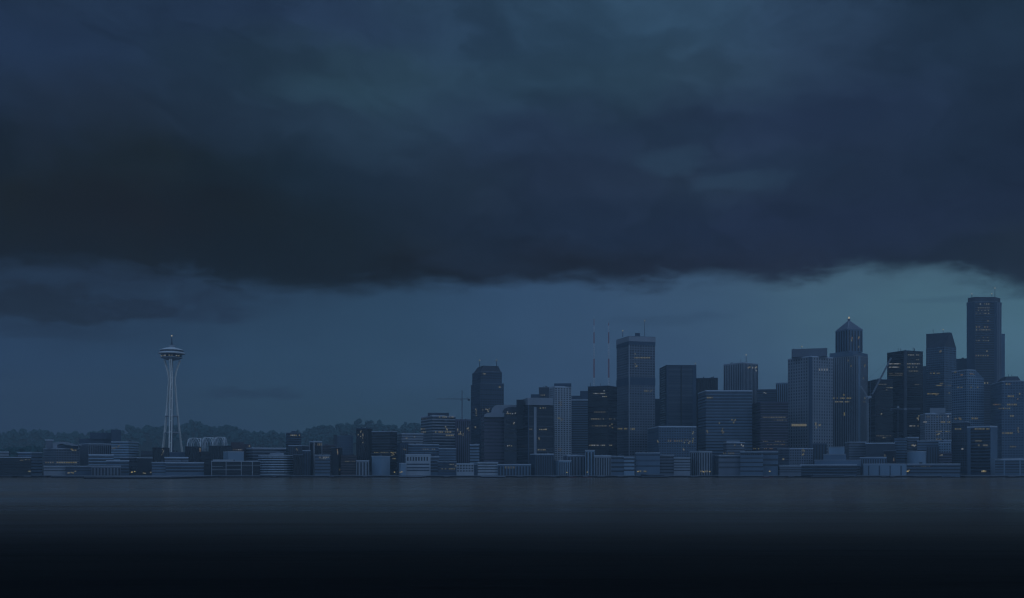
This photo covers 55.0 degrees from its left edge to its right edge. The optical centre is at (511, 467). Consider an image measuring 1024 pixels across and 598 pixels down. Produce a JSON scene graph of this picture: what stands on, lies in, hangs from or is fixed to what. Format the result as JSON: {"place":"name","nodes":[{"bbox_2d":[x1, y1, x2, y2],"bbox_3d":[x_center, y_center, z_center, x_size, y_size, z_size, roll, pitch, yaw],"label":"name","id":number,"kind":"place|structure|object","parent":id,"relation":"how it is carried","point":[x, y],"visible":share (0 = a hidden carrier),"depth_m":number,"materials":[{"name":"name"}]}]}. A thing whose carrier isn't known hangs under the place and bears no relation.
{"place":"outdoors","nodes":[
{"label":"outdoors","id":0,"kind":"place"},
{"bbox_2d":[0,428,420,455],"bbox_3d":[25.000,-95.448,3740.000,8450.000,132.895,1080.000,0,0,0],"label":"hills","id":1,"kind":"structure","parent":0,"point":[146,446],"depth_m":3609.24,"materials":[{"name":"green plant"}]},
{"bbox_2d":[0,418,420,448],"bbox_3d":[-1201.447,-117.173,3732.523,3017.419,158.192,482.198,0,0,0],"label":"distant wood","id":2,"kind":"object","parent":1,"relation":"on","point":[235,433],"visible":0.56,"depth_m":3724.39,"materials":[{"name":"green plant"}]},
{"bbox_2d":[42,456,966,474],"bbox_3d":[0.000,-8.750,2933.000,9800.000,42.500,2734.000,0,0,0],"label":"land","id":3,"kind":"structure","parent":0,"point":[370,473],"depth_m":1722.73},
{"bbox_2d":[0,456,30,474],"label":"office block","id":4,"kind":"structure","parent":3,"relation":"on","point":[17,465],"depth_m":1607.60,"materials":[{"name":"black glass"}]},
{"bbox_2d":[17,452,41,474],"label":"office block","id":5,"kind":"structure","parent":3,"relation":"on","point":[36,463],"depth_m":1643.09,"materials":[{"name":"grey glass"}]},
{"bbox_2d":[44,464,64,474],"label":"office block","id":6,"kind":"structure","parent":3,"relation":"on","point":[55,470],"depth_m":1594.62,"materials":[{"name":"concrete"}]},
{"bbox_2d":[43,439,81,472],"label":"office block","id":7,"kind":"structure","parent":3,"relation":"on","point":[58,453],"depth_m":1702.51,"materials":[{"name":"grey concrete"}]},
{"bbox_2d":[66,466,90,474],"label":"warehouse","id":8,"kind":"structure","parent":3,"relation":"on","point":[78,470],"depth_m":1597.49,"materials":[{"name":"grey concrete"}]},
{"bbox_2d":[79,443,110,465],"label":"office block","id":9,"kind":"structure","parent":3,"relation":"on","point":[86,449],"depth_m":1741.90,"materials":[{"name":"grey concrete"}]},
{"bbox_2d":[79,430,120,443],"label":"building","id":10,"kind":"structure","parent":3,"relation":"on","point":[106,438],"depth_m":1806.73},
{"bbox_2d":[88,454,113,465],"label":"office block","id":11,"kind":"structure","parent":3,"relation":"on","point":[97,459],"depth_m":1648.34,"materials":[{"name":"grey glass"}]},
{"bbox_2d":[91,466,120,474],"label":"warehouse","id":12,"kind":"structure","parent":3,"relation":"on","point":[105,470],"depth_m":1600.26,"materials":[{"name":"grey concrete"}]},
{"bbox_2d":[106,460,128,474],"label":"office block","id":13,"kind":"structure","parent":3,"relation":"on","point":[124,464],"depth_m":1630.74,"materials":[{"name":"grey glass"}]},
{"bbox_2d":[111,440,138,459],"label":"office block","id":14,"kind":"structure","parent":3,"relation":"on","point":[130,448],"depth_m":1713.36,"materials":[{"name":"grey glass"}]},
{"bbox_2d":[120,456,136,474],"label":"office block","id":15,"kind":"structure","parent":3,"relation":"on","point":[132,464],"depth_m":1647.94,"materials":[{"name":"grey glass"}]},
{"bbox_2d":[137,457,151,474],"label":"office block","id":16,"kind":"structure","parent":3,"relation":"on","point":[144,465],"depth_m":1603.77,"materials":[{"name":"blue"}]},
{"bbox_2d":[152,461,165,474],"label":"office block","id":17,"kind":"structure","parent":3,"relation":"on","point":[158,468],"depth_m":1591.85,"materials":[{"name":"grey glass"}]},
{"bbox_2d":[152,448,169,461],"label":"office block","id":18,"kind":"structure","parent":3,"relation":"on","point":[159,454],"depth_m":1654.20,"materials":[{"name":"blue glass"}]},
{"bbox_2d":[158,335,184,451],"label":"observation tower","id":19,"kind":"structure","parent":3,"relation":"on","point":[171,353],"depth_m":1740.55,"materials":[{"name":"concrete"}]},
{"bbox_2d":[165,460,203,474],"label":"office block","id":20,"kind":"structure","parent":3,"relation":"on","point":[185,468],"depth_m":1601.52,"materials":[{"name":"grey glass"}]},
{"bbox_2d":[185,446,200,461],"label":"office block","id":21,"kind":"structure","parent":3,"relation":"on","point":[193,453],"depth_m":1654.03,"materials":[{"name":"blue glass"}]},
{"bbox_2d":[201,451,209,474],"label":"office block","id":22,"kind":"structure","parent":3,"relation":"on","point":[205,457],"depth_m":1620.67,"materials":[{"name":"black glass"}]},
{"bbox_2d":[209,446,231,474],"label":"office block","id":23,"kind":"structure","parent":3,"relation":"on","point":[216,452],"depth_m":1668.48,"materials":[{"name":"black glass"}]},
{"bbox_2d":[223,451,243,460],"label":"office block","id":24,"kind":"structure","parent":3,"relation":"on","point":[234,455],"depth_m":1643.74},
{"bbox_2d":[211,459,260,474],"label":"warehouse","id":25,"kind":"structure","parent":3,"relation":"on","point":[226,467],"depth_m":1594.80,"materials":[{"name":"paint"}]},
{"bbox_2d":[246,446,285,460],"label":"office block","id":26,"kind":"structure","parent":3,"relation":"on","point":[252,453],"depth_m":1689.34,"materials":[{"name":"grey concrete"}]},
{"bbox_2d":[258,452,292,474],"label":"round building","id":27,"kind":"structure","parent":3,"relation":"on","point":[277,463],"depth_m":1600.27,"materials":[{"name":"metal"}]},
{"bbox_2d":[286,431,300,454],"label":"office tower","id":28,"kind":"structure","parent":3,"relation":"on","point":[293,437],"depth_m":1740.13,"materials":[{"name":"black glass"}]},
{"bbox_2d":[293,454,302,474],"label":"office block","id":29,"kind":"structure","parent":3,"relation":"on","point":[297,464],"depth_m":1601.48,"materials":[{"name":"black glass"}]},
{"bbox_2d":[302,449,310,474],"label":"office block","id":30,"kind":"structure","parent":3,"relation":"on","point":[306,461],"depth_m":1613.14,"materials":[{"name":"grey glass"}]},
{"bbox_2d":[309,440,321,474],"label":"office tower","id":31,"kind":"structure","parent":3,"relation":"on","point":[315,447],"depth_m":1629.71,"materials":[{"name":"black glass"}]},
{"bbox_2d":[315,454,329,474],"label":"office block","id":32,"kind":"structure","parent":3,"relation":"on","point":[322,464],"depth_m":1594.34,"materials":[{"name":"grey glass"}]},
{"bbox_2d":[331,447,341,474],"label":"office block","id":33,"kind":"structure","parent":3,"relation":"on","point":[336,453],"depth_m":1599.79,"materials":[{"name":"blue concrete"}]},
{"bbox_2d":[334,434,352,454],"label":"apartment tower","id":34,"kind":"structure","parent":3,"relation":"on","point":[345,442],"depth_m":1757.43,"materials":[{"name":"grey glass"}]},
{"bbox_2d":[341,453,356,474],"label":"office block","id":35,"kind":"structure","parent":3,"relation":"on","point":[348,464],"depth_m":1592.02,"materials":[{"name":"grey brick"}]},
{"bbox_2d":[356,460,368,474],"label":"office block","id":36,"kind":"structure","parent":3,"relation":"on","point":[362,467],"depth_m":1593.13,"materials":[{"name":"concrete"}]},
{"bbox_2d":[356,427,372,471],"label":"office tower","id":37,"kind":"structure","parent":3,"relation":"on","point":[363,443],"depth_m":1731.18,"materials":[{"name":"blue glass"}]},
{"bbox_2d":[372,454,389,474],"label":"office block","id":38,"kind":"structure","parent":3,"relation":"on","point":[380,464],"depth_m":1606.70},
{"bbox_2d":[372,430,396,473],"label":"office block","id":39,"kind":"structure","parent":3,"relation":"on","point":[384,443],"depth_m":1697.70,"materials":[{"name":"blue glass"}]},
{"bbox_2d":[397,442,408,474],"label":"office block","id":40,"kind":"structure","parent":3,"relation":"on","point":[402,449],"depth_m":1653.36,"materials":[{"name":"blue glass"}]},
{"bbox_2d":[397,433,423,443],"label":"office block","id":41,"kind":"structure","parent":3,"relation":"on","point":[413,438],"depth_m":1722.67,"materials":[{"name":"concrete"}]},
{"bbox_2d":[405,452,430,474],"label":"office block","id":42,"kind":"structure","parent":3,"relation":"on","point":[418,464],"depth_m":1601.98,"materials":[{"name":"concrete"}]},
{"bbox_2d":[408,443,438,455],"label":"office block","id":43,"kind":"structure","parent":3,"relation":"on","point":[431,449],"depth_m":1670.75,"materials":[{"name":"grey glass"}]},
{"bbox_2d":[421,413,455,447],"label":"office block","id":44,"kind":"structure","parent":3,"relation":"on","point":[438,428],"depth_m":1770.64,"materials":[{"name":"concrete"}]},
{"bbox_2d":[438,460,456,474],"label":"office block","id":45,"kind":"structure","parent":3,"relation":"on","point":[447,467],"depth_m":1588.93,"materials":[{"name":"grey glass"}]},
{"bbox_2d":[439,447,455,460],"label":"office block","id":46,"kind":"structure","parent":3,"relation":"on","point":[446,454],"depth_m":1648.95,"materials":[{"name":"grey glass"}]},
{"bbox_2d":[455,419,470,462],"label":"office tower","id":47,"kind":"structure","parent":3,"relation":"on","point":[462,436],"depth_m":1718.25,"materials":[{"name":"blue glass"}]},
{"bbox_2d":[456,463,473,474],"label":"office block","id":48,"kind":"structure","parent":3,"relation":"on","point":[464,468],"depth_m":1588.52,"materials":[{"name":"concrete"}]},
{"bbox_2d":[470,443,479,463],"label":"office block","id":49,"kind":"structure","parent":3,"relation":"on","point":[474,453],"depth_m":1650.26,"materials":[{"name":"grey glass"}]},
{"bbox_2d":[471,360,503,461],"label":"office tower","id":50,"kind":"structure","parent":3,"relation":"on","point":[487,390],"depth_m":1810.45,"materials":[{"name":"black glass"}]},
{"bbox_2d":[477,461,497,474],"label":"office block","id":51,"kind":"structure","parent":3,"relation":"on","point":[488,468],"depth_m":1592.35,"materials":[{"name":"concrete"}]},
{"bbox_2d":[481,405,516,463],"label":"office block","id":52,"kind":"structure","parent":3,"relation":"on","point":[498,435],"depth_m":1713.66,"materials":[{"name":"blue brick"}]},
{"bbox_2d":[497,463,530,474],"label":"office block","id":53,"kind":"structure","parent":3,"relation":"on","point":[514,469],"depth_m":1589.80,"materials":[{"name":"grey glass"}]},
{"bbox_2d":[516,398,553,463],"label":"office tower","id":54,"kind":"structure","parent":3,"relation":"on","point":[535,424],"depth_m":1678.66,"materials":[{"name":"black glass"}]},
{"bbox_2d":[530,452,553,474],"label":"office block","id":55,"kind":"structure","parent":3,"relation":"on","point":[542,464],"depth_m":1595.01,"materials":[{"name":"blue glass"}]},
{"bbox_2d":[549,383,571,459],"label":"apartment tower","id":56,"kind":"structure","parent":3,"relation":"on","point":[560,394],"depth_m":1739.18,"materials":[{"name":"concrete"}]},
{"bbox_2d":[554,460,571,474],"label":"office block","id":57,"kind":"structure","parent":3,"relation":"on","point":[562,467],"depth_m":1593.85,"materials":[{"name":"grey glass"}]},
{"bbox_2d":[563,453,584,474],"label":"office block","id":58,"kind":"structure","parent":3,"relation":"on","point":[577,464],"depth_m":1620.59,"materials":[{"name":"grey concrete"}]},
{"bbox_2d":[571,391,587,454],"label":"office tower","id":59,"kind":"structure","parent":3,"relation":"on","point":[579,425],"depth_m":1798.99,"materials":[{"name":"grey glass"}]},
{"bbox_2d":[585,449,594,474],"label":"office block","id":60,"kind":"structure","parent":3,"relation":"on","point":[589,462],"depth_m":1605.14,"materials":[{"name":"grey glass"}]},
{"bbox_2d":[588,383,616,455],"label":"office tower","id":61,"kind":"structure","parent":3,"relation":"on","point":[602,419],"depth_m":1723.27,"materials":[{"name":"black glass"}]},
{"bbox_2d":[594,454,610,474],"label":"office block","id":62,"kind":"structure","parent":3,"relation":"on","point":[602,464],"depth_m":1594.55,"materials":[{"name":"concrete"}]},
{"bbox_2d":[611,454,623,474],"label":"office block","id":63,"kind":"structure","parent":3,"relation":"on","point":[617,465],"depth_m":1598.82,"materials":[{"name":"blue glass"}]},
{"bbox_2d":[624,456,634,474],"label":"office block","id":64,"kind":"structure","parent":3,"relation":"on","point":[629,466],"depth_m":1592.94,"materials":[{"name":"grey glass"}]},
{"bbox_2d":[616,320,655,469],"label":"office tower","id":65,"kind":"structure","parent":3,"relation":"on","point":[635,383],"depth_m":1798.83,"materials":[{"name":"blue concrete"}]},
{"bbox_2d":[636,451,659,474],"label":"office block","id":66,"kind":"structure","parent":3,"relation":"on","point":[647,463],"depth_m":1595.18,"materials":[{"name":"blue glass"}]},
{"bbox_2d":[660,453,673,474],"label":"office block","id":67,"kind":"structure","parent":3,"relation":"on","point":[667,464],"depth_m":1604.10,"materials":[{"name":"blue concrete"}]},
{"bbox_2d":[648,425,695,457],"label":"office block","id":68,"kind":"structure","parent":3,"relation":"on","point":[677,441],"depth_m":1674.27,"materials":[{"name":"blue glass"}]},
{"bbox_2d":[659,363,695,425],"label":"office tower","id":69,"kind":"structure","parent":3,"relation":"on","point":[677,395],"depth_m":1841.71,"materials":[{"name":"blue glass"}]},
{"bbox_2d":[674,457,690,474],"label":"office block","id":70,"kind":"structure","parent":3,"relation":"on","point":[681,465],"depth_m":1593.63,"materials":[{"name":"concrete"}]},
{"bbox_2d":[690,451,711,474],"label":"office block","id":71,"kind":"structure","parent":3,"relation":"on","point":[700,462],"depth_m":1606.49,"materials":[{"name":"concrete"}]},
{"bbox_2d":[696,376,717,450],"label":"office tower","id":72,"kind":"structure","parent":3,"relation":"on","point":[704,384],"depth_m":1917.45,"materials":[{"name":"black glass"}]},
{"bbox_2d":[698,389,751,454],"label":"office block","id":73,"kind":"structure","parent":3,"relation":"on","point":[724,416],"depth_m":1745.66,"materials":[{"name":"blue glass"}]},
{"bbox_2d":[715,453,739,474],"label":"office block","id":74,"kind":"structure","parent":3,"relation":"on","point":[727,464],"depth_m":1600.04,"materials":[{"name":"blue concrete"}]},
{"bbox_2d":[723,440,744,454],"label":"office block","id":75,"kind":"structure","parent":3,"relation":"on","point":[733,447],"depth_m":1649.89,"materials":[{"name":"grey concrete"}]},
{"bbox_2d":[723,362,757,403],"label":"office tower","id":76,"kind":"structure","parent":3,"relation":"on","point":[741,376],"depth_m":1896.48,"materials":[{"name":"concrete"}]},
{"bbox_2d":[740,450,762,474],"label":"office block","id":77,"kind":"structure","parent":3,"relation":"on","point":[751,462],"depth_m":1587.83,"materials":[{"name":"blue glass"}]},
{"bbox_2d":[757,389,776,402],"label":"office tower","id":78,"kind":"structure","parent":3,"relation":"on","point":[766,395],"depth_m":1855.51,"materials":[{"name":"blue glass"}]},
{"bbox_2d":[752,402,787,450],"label":"office block","id":79,"kind":"structure","parent":3,"relation":"on","point":[770,426],"depth_m":1714.68,"materials":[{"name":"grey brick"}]},
{"bbox_2d":[763,450,777,474],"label":"office block","id":80,"kind":"structure","parent":3,"relation":"on","point":[770,461],"depth_m":1594.01,"materials":[{"name":"blue glass"}]},
{"bbox_2d":[776,382,787,401],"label":"office tower","id":81,"kind":"structure","parent":3,"relation":"on","point":[782,392],"depth_m":1896.56,"materials":[{"name":"blue glass"}]},
{"bbox_2d":[778,466,800,474],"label":"warehouse","id":82,"kind":"structure","parent":3,"relation":"on","point":[789,470],"depth_m":1588.01,"materials":[{"name":"blue concrete"}]},
{"bbox_2d":[777,447,812,465],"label":"office block","id":83,"kind":"structure","parent":3,"relation":"on","point":[790,456],"depth_m":1623.76,"materials":[{"name":"grey concrete"}]},
{"bbox_2d":[788,346,832,453],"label":"office tower","id":84,"kind":"structure","parent":3,"relation":"on","point":[810,396],"depth_m":1786.58,"materials":[{"name":"concrete"}]},
{"bbox_2d":[812,443,826,463],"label":"office block","id":85,"kind":"structure","parent":3,"relation":"on","point":[819,450],"depth_m":1676.52,"materials":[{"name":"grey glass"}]},
{"bbox_2d":[800,447,860,476],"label":"terraced building","id":86,"kind":"structure","parent":3,"relation":"on","point":[834,461],"depth_m":1582.99,"materials":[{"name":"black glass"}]},
{"bbox_2d":[830,317,867,453],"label":"office tower","id":87,"kind":"structure","parent":3,"relation":"on","point":[850,368],"depth_m":1851.50,"materials":[{"name":"concrete"}]},
{"bbox_2d":[845,440,865,473],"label":"office block","id":88,"kind":"structure","parent":3,"relation":"on","point":[855,450],"depth_m":1688.68,"materials":[{"name":"blue concrete"}]},
{"bbox_2d":[860,456,886,474],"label":"office block","id":89,"kind":"structure","parent":3,"relation":"on","point":[873,460],"depth_m":1605.89,"materials":[{"name":"blue glass"}]},
{"bbox_2d":[860,357,891,442],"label":"tower crane","id":90,"kind":"object","parent":3,"relation":"on","point":[868,397],"visible":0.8,"depth_m":1721.22,"materials":[{"name":"paint"}]},
{"bbox_2d":[867,379,892,442],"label":"office tower","id":91,"kind":"structure","parent":3,"relation":"on","point":[880,417],"depth_m":1768.01,"materials":[{"name":"black glass"}]},
{"bbox_2d":[865,441,894,456],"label":"office block","id":92,"kind":"structure","parent":3,"relation":"on","point":[874,449],"depth_m":1658.34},
{"bbox_2d":[863,462,906,474],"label":"warehouse","id":93,"kind":"structure","parent":3,"relation":"on","point":[885,469],"depth_m":1578.17,"materials":[{"name":"blue concrete"}]},
{"bbox_2d":[894,437,906,463],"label":"office block","id":94,"kind":"structure","parent":3,"relation":"on","point":[901,449],"depth_m":1658.97,"materials":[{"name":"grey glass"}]},
{"bbox_2d":[887,348,922,442],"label":"office tower","id":95,"kind":"structure","parent":3,"relation":"on","point":[905,370],"depth_m":1845.65,"materials":[{"name":"black glass"}]},
{"bbox_2d":[907,451,925,463],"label":"building","id":96,"kind":"structure","parent":3,"relation":"on","point":[915,457],"depth_m":1617.89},
{"bbox_2d":[926,446,938,463],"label":"office block","id":97,"kind":"structure","parent":3,"relation":"on","point":[932,454],"depth_m":1621.29,"materials":[{"name":"blue glass"}]},
{"bbox_2d":[907,462,959,476],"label":"office block","id":98,"kind":"structure","parent":3,"relation":"on","point":[942,469],"depth_m":1569.00,"materials":[{"name":"blue glass"}]},
{"bbox_2d":[917,439,951,450],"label":"office block","id":99,"kind":"structure","parent":3,"relation":"on","point":[921,445],"depth_m":1654.72,"materials":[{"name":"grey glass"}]},
{"bbox_2d":[920,408,950,440],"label":"office block","id":100,"kind":"structure","parent":3,"relation":"on","point":[935,423],"depth_m":1696.61,"materials":[{"name":"concrete"}]},
{"bbox_2d":[926,329,955,421],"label":"office tower","id":101,"kind":"structure","parent":3,"relation":"on","point":[940,357],"depth_m":1892.61,"materials":[{"name":"blue glass"}]},
{"bbox_2d":[951,421,970,473],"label":"office block","id":102,"kind":"structure","parent":3,"relation":"on","point":[959,441],"depth_m":1697.25,"materials":[{"name":"black glass"}]},
{"bbox_2d":[952,369,983,425],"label":"office tower","id":103,"kind":"structure","parent":3,"relation":"on","point":[967,395],"depth_m":1783.54,"materials":[{"name":"blue glass"}]},
{"bbox_2d":[967,425,996,474],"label":"office block","id":104,"kind":"structure","parent":3,"relation":"on","point":[981,448],"depth_m":1644.09,"materials":[{"name":"blue glass"}]},
{"bbox_2d":[966,293,1004,425],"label":"office tower","id":105,"kind":"structure","parent":3,"relation":"on","point":[985,348],"depth_m":1976.00,"materials":[{"name":"blue glass"}]},
{"bbox_2d":[990,374,1023,458],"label":"office tower","id":106,"kind":"structure","parent":3,"relation":"on","point":[1007,406],"depth_m":1739.99,"materials":[{"name":"blue glass"}]},
{"bbox_2d":[995,458,1023,474],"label":"terminal building","id":107,"kind":"structure","parent":3,"relation":"on","point":[1009,466],"depth_m":1579.16,"materials":[{"name":"blue glass"}]},
{"bbox_2d":[0,477,1023,597],"bbox_3d":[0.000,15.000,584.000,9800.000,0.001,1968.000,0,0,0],"label":"water","id":108,"kind":"structure","parent":0,"point":[561,537],"depth_m":212.29,"materials":[{"name":"liquid"}]},
{"bbox_2d":[84,476,217,478],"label":"pier","id":109,"kind":"structure","parent":108,"relation":"in","point":[134,477],"depth_m":1345.90,"materials":[{"name":"grey concrete"}]},
{"bbox_2d":[12,475,1023,476],"bbox_3d":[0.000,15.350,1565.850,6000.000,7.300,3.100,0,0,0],"label":"quay wall","id":110,"kind":"structure","parent":108,"relation":"in","point":[527,475],"depth_m":1564.40,"materials":[{"name":"concrete"}]},
{"bbox_2d":[799,474,848,477],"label":"pier","id":111,"kind":"structure","parent":108,"relation":"in","point":[821,476],"depth_m":1496.00,"materials":[{"name":"grey concrete"}]},
{"bbox_2d":[0,0,1023,435],"label":"sky","id":112,"kind":"structure","parent":0,"point":[334,211],"materials":[{"name":"blue"}]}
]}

